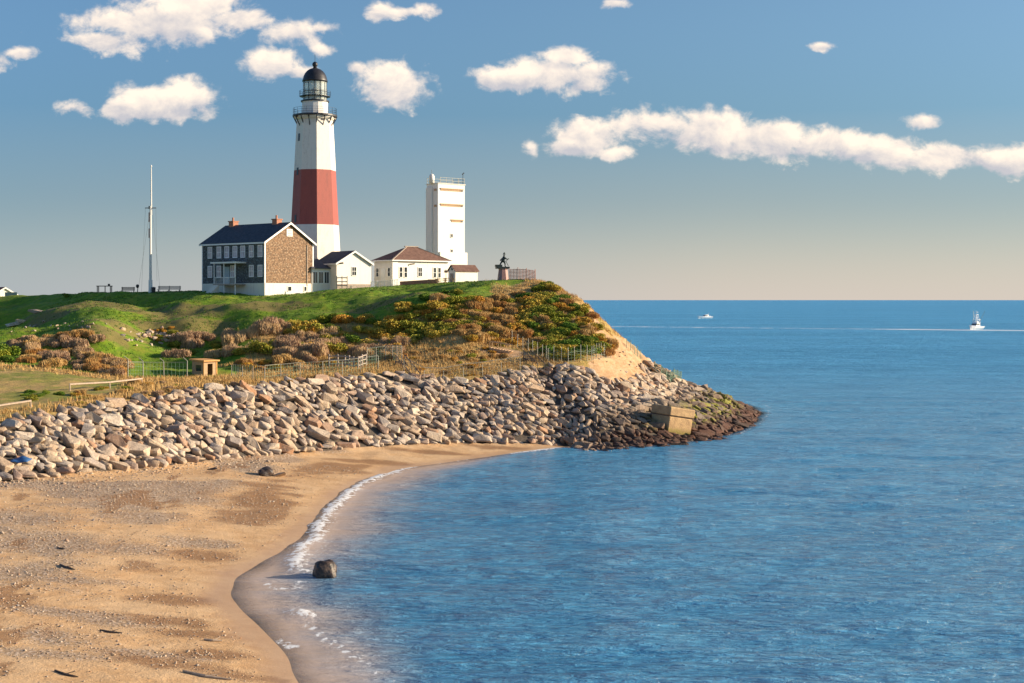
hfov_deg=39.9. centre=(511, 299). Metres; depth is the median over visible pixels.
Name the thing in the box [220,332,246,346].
shrub
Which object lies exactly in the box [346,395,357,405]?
boulder
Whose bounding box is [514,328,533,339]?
shrub
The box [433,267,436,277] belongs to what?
window
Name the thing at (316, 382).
boulder
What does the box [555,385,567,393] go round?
boulder
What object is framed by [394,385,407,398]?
boulder
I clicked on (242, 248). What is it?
window
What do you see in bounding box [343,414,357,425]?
boulder
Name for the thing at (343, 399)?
boulder
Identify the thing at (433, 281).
picnic table
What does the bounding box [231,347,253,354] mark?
shrub
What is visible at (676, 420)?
concrete bunker
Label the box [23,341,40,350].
shrub
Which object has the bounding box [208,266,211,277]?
window
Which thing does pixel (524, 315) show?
shrub
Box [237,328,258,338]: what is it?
shrub
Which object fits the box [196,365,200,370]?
window
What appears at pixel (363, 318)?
shrub
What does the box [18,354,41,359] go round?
shrub
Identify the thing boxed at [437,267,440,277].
window
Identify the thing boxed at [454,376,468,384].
boulder
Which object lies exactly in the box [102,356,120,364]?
shrub
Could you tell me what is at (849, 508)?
sea
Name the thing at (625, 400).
boulder
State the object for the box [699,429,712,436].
boulder
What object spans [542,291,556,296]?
shrub
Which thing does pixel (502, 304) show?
shrub
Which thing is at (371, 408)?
boulder
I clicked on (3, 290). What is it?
white house
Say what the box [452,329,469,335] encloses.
shrub
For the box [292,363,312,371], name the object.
shrub
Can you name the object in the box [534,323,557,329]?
shrub
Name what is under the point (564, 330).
shrub
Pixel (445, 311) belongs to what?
shrub
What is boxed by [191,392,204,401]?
boulder
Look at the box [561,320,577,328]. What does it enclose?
shrub
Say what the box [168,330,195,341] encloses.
shrub
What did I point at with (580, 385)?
boulder
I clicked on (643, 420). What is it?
boulder
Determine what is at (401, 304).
shrub
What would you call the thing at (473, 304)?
shrub
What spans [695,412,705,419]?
boulder
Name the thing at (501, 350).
wooden steps
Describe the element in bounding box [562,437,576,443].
boulder
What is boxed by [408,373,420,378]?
boulder
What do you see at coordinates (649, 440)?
boulder
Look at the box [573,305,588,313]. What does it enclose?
shrub
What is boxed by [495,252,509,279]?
fisherman memorial
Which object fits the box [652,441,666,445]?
boulder
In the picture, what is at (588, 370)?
boulder
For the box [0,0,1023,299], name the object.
sky
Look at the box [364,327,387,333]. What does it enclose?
shrub
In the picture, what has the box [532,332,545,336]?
shrub
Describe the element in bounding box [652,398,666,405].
boulder
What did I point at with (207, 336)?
shrub
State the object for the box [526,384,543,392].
boulder
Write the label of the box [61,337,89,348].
shrub
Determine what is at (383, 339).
shrub
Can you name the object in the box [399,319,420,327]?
shrub
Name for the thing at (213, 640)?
driftwood
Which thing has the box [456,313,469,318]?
shrub
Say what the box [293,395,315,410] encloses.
boulder
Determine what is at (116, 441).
boulder
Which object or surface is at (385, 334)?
shrub
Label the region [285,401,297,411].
boulder
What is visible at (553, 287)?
shrub
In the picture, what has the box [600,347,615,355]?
shrub
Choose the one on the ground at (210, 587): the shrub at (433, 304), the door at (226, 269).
the shrub at (433, 304)
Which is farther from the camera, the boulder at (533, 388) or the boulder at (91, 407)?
the boulder at (533, 388)
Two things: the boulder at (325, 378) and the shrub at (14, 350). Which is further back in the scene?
the shrub at (14, 350)
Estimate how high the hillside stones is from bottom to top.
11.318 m
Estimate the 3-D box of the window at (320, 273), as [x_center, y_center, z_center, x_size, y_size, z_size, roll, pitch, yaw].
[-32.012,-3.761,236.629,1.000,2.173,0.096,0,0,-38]
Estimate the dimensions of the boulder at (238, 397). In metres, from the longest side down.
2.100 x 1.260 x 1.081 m
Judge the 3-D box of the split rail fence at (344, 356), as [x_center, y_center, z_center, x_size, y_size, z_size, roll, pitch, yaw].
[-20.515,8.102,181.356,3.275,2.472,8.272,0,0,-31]
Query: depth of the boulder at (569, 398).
176.00 m
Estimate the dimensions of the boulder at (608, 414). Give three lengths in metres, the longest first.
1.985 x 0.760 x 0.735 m
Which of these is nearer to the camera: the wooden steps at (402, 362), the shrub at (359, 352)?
the wooden steps at (402, 362)
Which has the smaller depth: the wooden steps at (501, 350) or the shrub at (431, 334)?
the wooden steps at (501, 350)
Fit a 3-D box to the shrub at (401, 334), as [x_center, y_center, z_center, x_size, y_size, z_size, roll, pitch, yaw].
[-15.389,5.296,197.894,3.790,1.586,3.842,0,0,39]
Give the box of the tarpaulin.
[10,456,31,462]
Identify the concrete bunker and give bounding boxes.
[651,404,694,434]
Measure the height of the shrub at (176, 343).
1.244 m
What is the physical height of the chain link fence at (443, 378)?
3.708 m
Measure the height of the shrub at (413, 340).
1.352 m
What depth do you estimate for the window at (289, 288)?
231.89 m
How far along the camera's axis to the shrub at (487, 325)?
199.39 m
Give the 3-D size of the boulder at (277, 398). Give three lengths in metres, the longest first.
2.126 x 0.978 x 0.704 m
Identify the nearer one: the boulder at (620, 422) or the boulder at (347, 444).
the boulder at (347, 444)
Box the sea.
[231,300,1023,682]
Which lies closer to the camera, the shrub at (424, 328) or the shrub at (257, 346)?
the shrub at (257, 346)
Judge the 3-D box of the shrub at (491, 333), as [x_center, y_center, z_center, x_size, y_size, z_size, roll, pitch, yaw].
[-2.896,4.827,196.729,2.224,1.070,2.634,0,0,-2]
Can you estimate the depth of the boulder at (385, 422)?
158.20 m
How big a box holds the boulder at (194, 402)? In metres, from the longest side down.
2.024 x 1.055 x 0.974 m
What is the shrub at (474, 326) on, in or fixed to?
on the ground at (210, 587)
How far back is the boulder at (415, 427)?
159.50 m
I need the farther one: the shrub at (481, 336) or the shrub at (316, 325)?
the shrub at (316, 325)
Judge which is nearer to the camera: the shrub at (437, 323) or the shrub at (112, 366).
the shrub at (112, 366)
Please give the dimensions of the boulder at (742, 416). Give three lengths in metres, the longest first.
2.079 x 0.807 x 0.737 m
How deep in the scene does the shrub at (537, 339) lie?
195.53 m
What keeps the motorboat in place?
on the sea
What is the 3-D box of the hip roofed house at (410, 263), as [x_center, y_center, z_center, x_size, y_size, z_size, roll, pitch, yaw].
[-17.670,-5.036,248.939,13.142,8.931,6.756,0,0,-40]
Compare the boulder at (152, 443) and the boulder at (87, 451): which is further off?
the boulder at (152, 443)
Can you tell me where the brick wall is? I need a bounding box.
[400,280,436,284]
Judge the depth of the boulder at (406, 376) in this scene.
170.08 m
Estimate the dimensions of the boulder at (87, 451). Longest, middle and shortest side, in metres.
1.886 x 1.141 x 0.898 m
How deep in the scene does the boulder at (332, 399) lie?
158.40 m
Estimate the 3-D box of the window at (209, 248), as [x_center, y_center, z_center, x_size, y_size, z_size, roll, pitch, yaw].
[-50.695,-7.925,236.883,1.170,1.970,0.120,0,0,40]
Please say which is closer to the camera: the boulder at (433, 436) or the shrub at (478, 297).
the boulder at (433, 436)
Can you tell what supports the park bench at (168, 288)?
on the ground at (210, 587)
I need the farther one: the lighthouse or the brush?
the lighthouse
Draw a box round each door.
[224,267,229,282]
[381,268,384,285]
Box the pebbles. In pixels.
[0,455,362,682]
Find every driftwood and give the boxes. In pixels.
[54,670,77,676]
[59,564,74,569]
[100,629,121,632]
[182,670,231,679]
[204,637,221,641]
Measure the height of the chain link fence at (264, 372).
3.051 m
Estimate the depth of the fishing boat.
812.50 m
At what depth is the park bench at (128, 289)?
238.19 m
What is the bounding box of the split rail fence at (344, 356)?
[328,354,366,368]
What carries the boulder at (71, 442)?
on the ground at (210, 587)
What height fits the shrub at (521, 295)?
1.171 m
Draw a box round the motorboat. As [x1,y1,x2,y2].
[697,315,712,318]
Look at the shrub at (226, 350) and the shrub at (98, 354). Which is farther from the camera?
the shrub at (226, 350)
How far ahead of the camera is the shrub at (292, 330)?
202.14 m
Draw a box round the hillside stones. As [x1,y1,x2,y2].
[10,320,649,378]
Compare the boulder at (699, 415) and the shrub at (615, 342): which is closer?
the boulder at (699, 415)
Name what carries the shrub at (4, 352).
on the ground at (210, 587)
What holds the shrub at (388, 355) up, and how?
on the ground at (210, 587)
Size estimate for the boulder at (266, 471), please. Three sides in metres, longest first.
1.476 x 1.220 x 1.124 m
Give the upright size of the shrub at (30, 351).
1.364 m
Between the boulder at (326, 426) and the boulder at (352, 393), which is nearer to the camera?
the boulder at (326, 426)
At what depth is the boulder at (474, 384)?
173.59 m
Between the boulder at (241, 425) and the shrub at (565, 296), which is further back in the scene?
the shrub at (565, 296)
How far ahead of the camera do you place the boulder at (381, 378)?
167.70 m
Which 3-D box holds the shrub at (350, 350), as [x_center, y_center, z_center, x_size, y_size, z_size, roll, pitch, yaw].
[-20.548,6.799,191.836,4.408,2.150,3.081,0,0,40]
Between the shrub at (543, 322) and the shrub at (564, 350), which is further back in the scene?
the shrub at (543, 322)
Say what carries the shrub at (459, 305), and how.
on the ground at (210, 587)
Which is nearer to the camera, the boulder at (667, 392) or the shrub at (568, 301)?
the boulder at (667, 392)
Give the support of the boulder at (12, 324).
on the ground at (210, 587)
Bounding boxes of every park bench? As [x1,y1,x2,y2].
[121,287,134,291]
[157,286,180,291]
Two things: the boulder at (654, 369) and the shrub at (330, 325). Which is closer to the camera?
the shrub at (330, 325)
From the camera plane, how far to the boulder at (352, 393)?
162.11 m
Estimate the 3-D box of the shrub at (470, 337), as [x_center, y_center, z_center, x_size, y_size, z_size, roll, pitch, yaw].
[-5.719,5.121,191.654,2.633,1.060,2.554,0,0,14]
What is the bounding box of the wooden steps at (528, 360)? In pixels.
[523,350,544,369]
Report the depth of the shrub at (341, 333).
202.38 m
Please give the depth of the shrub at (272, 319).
202.87 m
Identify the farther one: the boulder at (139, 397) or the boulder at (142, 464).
the boulder at (139, 397)
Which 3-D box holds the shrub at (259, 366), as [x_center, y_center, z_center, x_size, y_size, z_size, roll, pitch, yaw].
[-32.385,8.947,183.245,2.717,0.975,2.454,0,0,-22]
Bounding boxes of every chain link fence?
[124,356,187,377]
[231,355,378,378]
[367,345,401,364]
[404,356,519,380]
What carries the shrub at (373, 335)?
on the ground at (210, 587)
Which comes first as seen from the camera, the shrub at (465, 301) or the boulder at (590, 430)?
the boulder at (590, 430)
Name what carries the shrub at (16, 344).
on the ground at (210, 587)
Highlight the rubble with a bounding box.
[0,360,765,480]
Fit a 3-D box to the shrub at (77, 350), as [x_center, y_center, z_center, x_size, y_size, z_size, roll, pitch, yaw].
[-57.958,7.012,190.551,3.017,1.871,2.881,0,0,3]
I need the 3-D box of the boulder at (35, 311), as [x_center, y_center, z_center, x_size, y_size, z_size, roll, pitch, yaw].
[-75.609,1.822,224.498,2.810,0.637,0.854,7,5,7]
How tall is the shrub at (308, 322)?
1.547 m
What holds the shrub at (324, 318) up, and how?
on the ground at (210, 587)
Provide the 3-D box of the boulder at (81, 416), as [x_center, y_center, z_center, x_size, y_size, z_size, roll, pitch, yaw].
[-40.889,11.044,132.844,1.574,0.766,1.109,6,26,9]
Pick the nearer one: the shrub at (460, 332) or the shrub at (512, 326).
the shrub at (460, 332)
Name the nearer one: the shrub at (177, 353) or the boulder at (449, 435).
the boulder at (449, 435)
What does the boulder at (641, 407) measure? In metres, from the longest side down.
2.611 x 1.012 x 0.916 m
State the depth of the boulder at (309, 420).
151.32 m
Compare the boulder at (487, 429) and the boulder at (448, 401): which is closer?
the boulder at (487, 429)
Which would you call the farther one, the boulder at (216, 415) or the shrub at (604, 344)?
the shrub at (604, 344)
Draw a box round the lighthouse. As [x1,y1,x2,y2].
[291,62,339,258]
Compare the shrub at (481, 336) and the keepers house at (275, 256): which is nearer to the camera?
the shrub at (481, 336)
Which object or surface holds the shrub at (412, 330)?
on the ground at (210, 587)
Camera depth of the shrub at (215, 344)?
201.96 m
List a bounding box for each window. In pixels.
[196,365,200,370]
[208,247,211,258]
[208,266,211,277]
[217,246,220,257]
[217,266,220,276]
[224,246,228,257]
[230,265,234,276]
[232,246,236,257]
[240,246,244,257]
[249,245,253,256]
[249,265,253,276]
[258,245,262,256]
[258,265,262,276]
[287,286,291,291]
[312,271,317,283]
[318,271,323,283]
[324,271,328,283]
[351,267,356,275]
[387,267,389,276]
[399,267,402,277]
[404,267,407,277]
[418,267,422,276]
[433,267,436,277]
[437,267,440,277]
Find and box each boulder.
[0,435,5,443]
[0,456,13,473]
[1,419,21,427]
[5,322,20,326]
[15,431,33,441]
[27,414,42,427]
[28,309,42,313]
[62,432,79,449]
[71,411,85,420]
[71,460,82,471]
[81,423,94,437]
[82,444,98,460]
[83,457,106,469]
[84,411,103,423]
[85,403,98,411]
[100,413,124,425]
[105,398,126,408]
[105,433,127,447]
[110,460,129,470]
[127,441,150,455]
[131,393,150,403]
[136,461,147,468]
[143,409,161,418]
[145,437,167,453]
[165,423,185,432]
[184,404,201,411]
[185,397,198,406]
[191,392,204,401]
[202,408,221,419]
[203,383,225,390]
[211,422,223,428]
[216,395,227,402]
[222,405,234,412]
[225,435,242,447]
[229,390,247,403]
[236,419,252,435]
[239,380,256,395]
[245,435,260,451]
[247,392,254,402]
[258,442,270,449]
[258,466,273,476]
[259,394,271,403]
[271,395,284,401]
[273,472,285,475]
[275,390,295,400]
[276,407,293,414]
[278,442,293,453]
[279,418,291,430]
[284,376,298,385]
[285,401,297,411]
[290,381,297,388]
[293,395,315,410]
[304,416,321,427]
[305,378,324,386]
[307,424,329,441]
[312,559,336,578]
[315,374,328,382]
[320,422,335,431]
[321,393,338,404]
[322,382,337,394]
[336,441,355,447]
[337,395,347,403]
[340,376,351,383]
[342,390,356,395]
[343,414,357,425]
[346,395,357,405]
[346,405,359,413]
[350,430,371,440]
[355,390,373,403]
[362,404,376,412]
[375,375,392,382]
[377,415,390,426]
[377,422,388,433]
[382,371,394,376]
[388,423,399,432]
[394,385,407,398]
[398,399,409,407]
[400,373,419,381]
[406,408,419,415]
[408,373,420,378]
[410,424,420,431]
[415,415,430,424]
[424,386,438,396]
[426,431,441,442]
[437,376,444,383]
[442,398,453,404]
[443,432,452,438]
[444,385,464,392]
[451,410,464,417]
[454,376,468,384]
[469,382,479,388]
[472,434,491,441]
[474,377,486,385]
[482,426,490,432]
[490,375,499,386]
[502,424,515,429]
[510,374,519,380]
[518,384,528,393]
[522,402,535,409]
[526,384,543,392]
[532,404,547,415]
[540,370,549,374]
[542,398,554,404]
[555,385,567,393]
[557,418,572,426]
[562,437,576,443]
[564,394,574,401]
[569,370,580,376]
[570,382,582,387]
[571,408,579,413]
[572,421,579,427]
[573,441,585,447]
[578,423,585,429]
[579,415,584,423]
[583,425,593,434]
[584,443,592,448]
[585,367,595,373]
[589,411,600,417]
[596,384,609,392]
[599,410,613,418]
[600,392,610,398]
[600,394,608,401]
[600,420,609,427]
[600,435,610,441]
[607,391,616,398]
[607,404,617,408]
[611,390,622,395]
[613,417,625,426]
[617,384,629,391]
[620,381,632,388]
[620,397,629,402]
[623,430,635,438]
[635,404,648,411]
[636,398,650,401]
[636,417,646,423]
[638,383,649,388]
[641,394,658,400]
[644,433,656,438]
[645,437,653,444]
[649,422,664,429]
[650,373,660,378]
[651,366,658,372]
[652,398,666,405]
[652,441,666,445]
[661,390,670,394]
[668,402,680,407]
[671,443,688,444]
[677,402,691,407]
[690,431,709,437]
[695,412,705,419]
[699,408,709,414]
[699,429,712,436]
[712,394,720,399]
[716,402,727,407]
[732,420,748,427]
[735,413,748,417]
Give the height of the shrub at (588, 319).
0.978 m
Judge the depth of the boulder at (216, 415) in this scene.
143.69 m
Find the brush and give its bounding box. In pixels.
[6,288,596,400]
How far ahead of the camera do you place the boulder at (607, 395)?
178.57 m
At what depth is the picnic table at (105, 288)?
238.03 m
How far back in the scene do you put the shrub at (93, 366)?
173.33 m
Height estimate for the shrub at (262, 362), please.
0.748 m
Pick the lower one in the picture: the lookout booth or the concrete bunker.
the concrete bunker
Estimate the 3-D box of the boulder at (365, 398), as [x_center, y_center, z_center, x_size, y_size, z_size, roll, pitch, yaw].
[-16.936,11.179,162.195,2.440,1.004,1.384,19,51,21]
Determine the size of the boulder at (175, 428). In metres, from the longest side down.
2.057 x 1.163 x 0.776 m
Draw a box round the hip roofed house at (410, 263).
[371,246,451,286]
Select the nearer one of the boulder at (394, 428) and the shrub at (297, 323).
the boulder at (394, 428)
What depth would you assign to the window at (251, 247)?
229.97 m
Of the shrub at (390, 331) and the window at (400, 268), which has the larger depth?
the window at (400, 268)
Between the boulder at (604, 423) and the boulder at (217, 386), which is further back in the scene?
the boulder at (604, 423)
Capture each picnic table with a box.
[97,284,111,291]
[427,279,440,283]
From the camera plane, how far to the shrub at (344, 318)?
206.34 m
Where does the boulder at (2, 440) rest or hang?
on the ground at (210, 587)
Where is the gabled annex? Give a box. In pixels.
[310,250,373,291]
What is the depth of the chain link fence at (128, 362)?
172.41 m
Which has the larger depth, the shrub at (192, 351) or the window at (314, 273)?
the window at (314, 273)
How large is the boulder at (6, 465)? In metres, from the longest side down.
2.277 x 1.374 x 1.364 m
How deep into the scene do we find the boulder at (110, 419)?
134.63 m
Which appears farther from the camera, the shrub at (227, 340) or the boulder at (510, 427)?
the shrub at (227, 340)
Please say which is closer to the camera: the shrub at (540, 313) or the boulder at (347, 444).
the boulder at (347, 444)
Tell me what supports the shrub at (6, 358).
on the ground at (210, 587)
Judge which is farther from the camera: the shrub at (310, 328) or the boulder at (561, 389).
the shrub at (310, 328)
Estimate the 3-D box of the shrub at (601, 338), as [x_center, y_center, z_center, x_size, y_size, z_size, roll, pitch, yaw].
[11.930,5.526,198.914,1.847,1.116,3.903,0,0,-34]
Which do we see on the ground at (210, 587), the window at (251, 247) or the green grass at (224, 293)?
the green grass at (224, 293)
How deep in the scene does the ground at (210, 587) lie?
109.04 m
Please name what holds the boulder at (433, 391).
on the ground at (210, 587)
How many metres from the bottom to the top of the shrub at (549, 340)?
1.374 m
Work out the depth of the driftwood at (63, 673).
60.27 m
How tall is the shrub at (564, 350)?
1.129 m
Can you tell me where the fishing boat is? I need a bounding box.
[969,311,984,329]
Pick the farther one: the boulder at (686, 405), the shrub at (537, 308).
the shrub at (537, 308)
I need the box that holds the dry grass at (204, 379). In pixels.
[0,278,623,420]
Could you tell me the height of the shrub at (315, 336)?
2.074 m
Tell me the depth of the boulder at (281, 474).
130.72 m
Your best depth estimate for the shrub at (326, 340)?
196.75 m
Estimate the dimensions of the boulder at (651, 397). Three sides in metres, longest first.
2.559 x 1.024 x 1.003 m
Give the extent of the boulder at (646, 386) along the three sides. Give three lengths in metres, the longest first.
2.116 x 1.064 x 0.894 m
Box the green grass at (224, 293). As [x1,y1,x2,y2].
[0,279,529,376]
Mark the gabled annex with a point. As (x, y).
(354, 266)
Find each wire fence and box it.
[514,334,545,357]
[546,343,608,361]
[626,338,640,356]
[655,362,681,381]
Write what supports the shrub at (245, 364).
on the ground at (210, 587)
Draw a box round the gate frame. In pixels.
[336,276,347,288]
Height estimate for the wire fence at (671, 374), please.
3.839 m
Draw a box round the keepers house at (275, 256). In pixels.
[199,215,316,295]
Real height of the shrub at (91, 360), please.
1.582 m
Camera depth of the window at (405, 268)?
244.71 m
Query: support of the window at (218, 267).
in the keepers house at (275, 256)
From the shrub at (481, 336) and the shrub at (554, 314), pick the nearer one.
the shrub at (481, 336)
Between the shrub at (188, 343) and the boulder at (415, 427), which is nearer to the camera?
the boulder at (415, 427)
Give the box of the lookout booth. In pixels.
[189,358,219,375]
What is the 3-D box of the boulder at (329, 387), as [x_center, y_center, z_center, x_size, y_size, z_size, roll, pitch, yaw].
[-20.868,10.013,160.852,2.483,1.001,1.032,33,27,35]
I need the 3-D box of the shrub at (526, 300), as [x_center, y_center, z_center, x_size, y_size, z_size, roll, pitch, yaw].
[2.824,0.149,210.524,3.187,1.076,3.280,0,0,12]
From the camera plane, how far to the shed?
241.29 m
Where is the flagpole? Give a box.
[138,165,159,292]
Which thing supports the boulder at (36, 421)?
on the ground at (210, 587)
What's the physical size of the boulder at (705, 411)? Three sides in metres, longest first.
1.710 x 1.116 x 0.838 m
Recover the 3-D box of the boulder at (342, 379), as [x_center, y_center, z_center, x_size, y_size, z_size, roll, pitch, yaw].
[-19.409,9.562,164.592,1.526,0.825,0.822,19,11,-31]
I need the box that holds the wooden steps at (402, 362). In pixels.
[395,354,420,381]
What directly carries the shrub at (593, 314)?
on the ground at (210, 587)
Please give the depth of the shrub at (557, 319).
203.60 m
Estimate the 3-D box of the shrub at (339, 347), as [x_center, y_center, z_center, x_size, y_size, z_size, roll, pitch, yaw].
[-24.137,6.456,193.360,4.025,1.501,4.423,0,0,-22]
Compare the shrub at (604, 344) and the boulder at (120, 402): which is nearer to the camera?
the boulder at (120, 402)
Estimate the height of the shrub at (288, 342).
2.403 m
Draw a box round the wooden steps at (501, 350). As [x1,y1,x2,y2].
[489,341,512,353]
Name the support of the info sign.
on the ground at (210, 587)
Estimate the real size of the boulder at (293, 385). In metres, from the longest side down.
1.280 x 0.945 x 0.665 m
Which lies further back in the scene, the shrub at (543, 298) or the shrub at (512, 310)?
the shrub at (543, 298)
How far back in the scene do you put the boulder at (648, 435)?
169.70 m
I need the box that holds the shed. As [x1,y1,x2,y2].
[448,265,478,281]
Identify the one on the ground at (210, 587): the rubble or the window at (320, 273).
the rubble
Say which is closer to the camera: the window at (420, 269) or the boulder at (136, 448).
the boulder at (136, 448)
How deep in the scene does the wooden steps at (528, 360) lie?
184.12 m
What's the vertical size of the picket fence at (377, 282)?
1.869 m
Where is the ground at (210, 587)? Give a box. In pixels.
[0,279,756,682]
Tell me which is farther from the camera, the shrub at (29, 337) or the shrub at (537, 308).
the shrub at (537, 308)
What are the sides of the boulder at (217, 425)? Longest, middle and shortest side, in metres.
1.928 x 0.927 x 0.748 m
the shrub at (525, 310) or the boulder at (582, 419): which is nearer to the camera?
the boulder at (582, 419)
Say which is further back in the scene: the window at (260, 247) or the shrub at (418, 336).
the window at (260, 247)
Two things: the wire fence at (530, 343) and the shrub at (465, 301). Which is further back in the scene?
the shrub at (465, 301)
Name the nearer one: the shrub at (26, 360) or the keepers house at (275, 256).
the shrub at (26, 360)
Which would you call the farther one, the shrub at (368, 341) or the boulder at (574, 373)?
the shrub at (368, 341)
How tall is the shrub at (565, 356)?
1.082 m
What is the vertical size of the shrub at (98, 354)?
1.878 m
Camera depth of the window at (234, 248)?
232.79 m
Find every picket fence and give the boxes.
[371,279,397,286]
[509,267,535,279]
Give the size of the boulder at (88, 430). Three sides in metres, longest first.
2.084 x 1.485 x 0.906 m
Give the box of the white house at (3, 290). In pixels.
[0,287,17,296]
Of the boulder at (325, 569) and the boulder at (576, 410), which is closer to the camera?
the boulder at (325, 569)
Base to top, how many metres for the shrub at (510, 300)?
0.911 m
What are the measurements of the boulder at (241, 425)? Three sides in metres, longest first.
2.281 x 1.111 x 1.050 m
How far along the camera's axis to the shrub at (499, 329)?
197.66 m
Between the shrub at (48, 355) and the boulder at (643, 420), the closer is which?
the boulder at (643, 420)
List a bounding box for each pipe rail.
[0,400,31,407]
[69,378,142,390]
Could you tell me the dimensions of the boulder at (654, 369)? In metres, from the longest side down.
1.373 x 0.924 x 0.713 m
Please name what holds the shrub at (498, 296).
on the ground at (210, 587)
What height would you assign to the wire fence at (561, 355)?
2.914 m
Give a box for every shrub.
[0,343,20,356]
[0,349,10,356]
[0,355,14,362]
[8,341,22,347]
[15,357,36,362]
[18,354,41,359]
[21,335,38,340]
[22,339,41,346]
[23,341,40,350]
[23,348,49,354]
[36,337,55,345]
[36,350,55,355]
[38,357,67,367]
[41,334,58,338]
[42,350,63,360]
[55,331,71,336]
[58,334,75,342]
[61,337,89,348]
[61,348,73,353]
[61,354,70,360]
[69,328,94,337]
[72,345,94,356]
[82,351,93,357]
[82,361,101,371]
[83,356,102,363]
[88,334,105,342]
[88,351,115,358]
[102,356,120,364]
[103,364,126,374]
[104,367,125,375]
[109,359,134,368]
[110,357,131,362]
[161,348,191,357]
[167,340,182,346]
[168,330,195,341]
[179,338,204,348]
[181,348,195,353]
[187,330,201,339]
[200,331,215,341]
[203,349,221,357]
[208,340,222,347]
[220,328,237,338]
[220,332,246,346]
[221,343,244,356]
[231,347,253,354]
[234,357,253,365]
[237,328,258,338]
[238,362,256,368]
[247,339,274,353]
[248,320,283,335]
[252,315,284,327]
[253,365,268,370]
[257,359,271,364]
[267,364,283,369]
[271,353,292,364]
[272,337,303,348]
[272,346,302,356]
[275,333,307,341]
[278,321,291,328]
[283,326,308,334]
[288,319,301,326]
[289,358,305,364]
[292,351,312,360]
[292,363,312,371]
[295,330,314,339]
[296,324,318,332]
[299,322,324,332]
[299,341,329,356]
[300,319,319,325]
[305,337,330,342]
[311,332,330,339]
[315,314,339,322]
[315,324,338,334]
[318,333,333,340]
[319,361,336,365]
[323,324,342,330]
[325,342,347,352]
[330,336,350,343]
[331,314,354,323]
[333,331,354,336]
[344,334,360,342]
[346,343,370,354]
[352,325,369,332]
[352,346,377,359]
[354,313,372,322]
[358,338,379,344]
[363,317,380,324]
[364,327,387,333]
[367,333,380,339]
[367,343,384,348]
[373,318,400,328]
[376,325,402,333]
[378,333,392,338]
[379,337,389,343]
[379,349,389,357]
[380,344,404,352]
[382,352,403,361]
[383,314,407,320]
[390,335,411,345]
[394,301,412,306]
[394,306,412,311]
[395,332,408,336]
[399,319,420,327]
[402,334,422,340]
[403,312,420,318]
[404,327,422,334]
[406,321,429,328]
[410,303,427,308]
[410,336,417,344]
[412,308,432,315]
[418,292,429,299]
[418,324,443,334]
[421,311,453,320]
[425,300,447,308]
[425,329,450,338]
[427,321,443,326]
[429,292,450,300]
[433,308,461,315]
[438,327,455,331]
[440,323,459,327]
[445,318,459,323]
[447,296,464,303]
[448,303,465,309]
[448,305,464,309]
[452,320,482,327]
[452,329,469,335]
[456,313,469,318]
[456,323,471,329]
[458,298,472,303]
[458,308,472,312]
[462,315,486,321]
[462,334,477,340]
[464,300,490,309]
[466,330,489,341]
[468,309,479,316]
[470,323,481,332]
[473,295,484,301]
[478,315,490,321]
[479,301,492,310]
[480,322,493,328]
[484,331,498,337]
[487,324,509,335]
[489,292,509,300]
[492,313,515,320]
[493,300,506,307]
[500,298,515,302]
[500,306,517,314]
[501,318,515,324]
[502,332,520,338]
[504,302,519,308]
[505,338,518,344]
[506,322,526,330]
[510,290,524,295]
[513,312,529,318]
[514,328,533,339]
[515,292,529,297]
[517,304,533,309]
[517,317,535,325]
[518,308,532,314]
[519,295,534,301]
[520,298,538,303]
[524,312,538,318]
[525,299,548,305]
[525,321,539,328]
[528,304,553,308]
[529,336,546,341]
[530,284,548,291]
[530,305,553,312]
[531,294,545,297]
[531,314,548,322]
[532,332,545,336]
[534,311,546,315]
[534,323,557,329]
[537,296,550,300]
[538,343,554,353]
[540,319,557,324]
[540,337,556,345]
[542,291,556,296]
[542,330,560,335]
[545,283,561,290]
[545,327,571,335]
[547,311,564,317]
[549,317,570,323]
[551,353,570,358]
[554,343,567,352]
[554,348,571,353]
[555,294,570,298]
[555,339,581,345]
[556,298,575,303]
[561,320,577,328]
[565,330,579,335]
[567,326,579,330]
[568,310,584,315]
[569,334,588,339]
[569,349,586,354]
[570,354,583,358]
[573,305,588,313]
[574,316,591,322]
[575,321,588,325]
[575,328,595,334]
[576,344,601,353]
[577,303,590,311]
[577,336,598,342]
[584,311,599,318]
[585,338,611,349]
[589,321,604,329]
[596,335,606,341]
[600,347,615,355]
[606,337,618,349]
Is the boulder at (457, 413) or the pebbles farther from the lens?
the boulder at (457, 413)
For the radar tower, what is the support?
on the ground at (210, 587)
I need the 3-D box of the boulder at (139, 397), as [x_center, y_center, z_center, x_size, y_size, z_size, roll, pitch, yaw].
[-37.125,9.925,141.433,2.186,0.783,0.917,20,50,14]
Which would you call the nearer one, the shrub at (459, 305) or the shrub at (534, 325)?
the shrub at (534, 325)
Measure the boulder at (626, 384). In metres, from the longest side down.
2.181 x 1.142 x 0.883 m
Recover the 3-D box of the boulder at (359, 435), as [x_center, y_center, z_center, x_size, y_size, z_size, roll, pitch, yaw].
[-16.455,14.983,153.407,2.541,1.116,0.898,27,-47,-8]
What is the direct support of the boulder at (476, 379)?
on the ground at (210, 587)
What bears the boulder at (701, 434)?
on the ground at (210, 587)
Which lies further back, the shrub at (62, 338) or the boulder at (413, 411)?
the shrub at (62, 338)
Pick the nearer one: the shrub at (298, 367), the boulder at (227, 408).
the boulder at (227, 408)
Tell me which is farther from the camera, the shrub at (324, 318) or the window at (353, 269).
the window at (353, 269)
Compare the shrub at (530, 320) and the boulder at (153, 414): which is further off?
the shrub at (530, 320)
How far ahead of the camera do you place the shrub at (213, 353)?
193.34 m
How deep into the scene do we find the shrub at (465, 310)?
204.78 m
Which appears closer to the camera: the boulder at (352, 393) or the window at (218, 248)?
the boulder at (352, 393)
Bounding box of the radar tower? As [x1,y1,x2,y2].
[426,173,466,267]

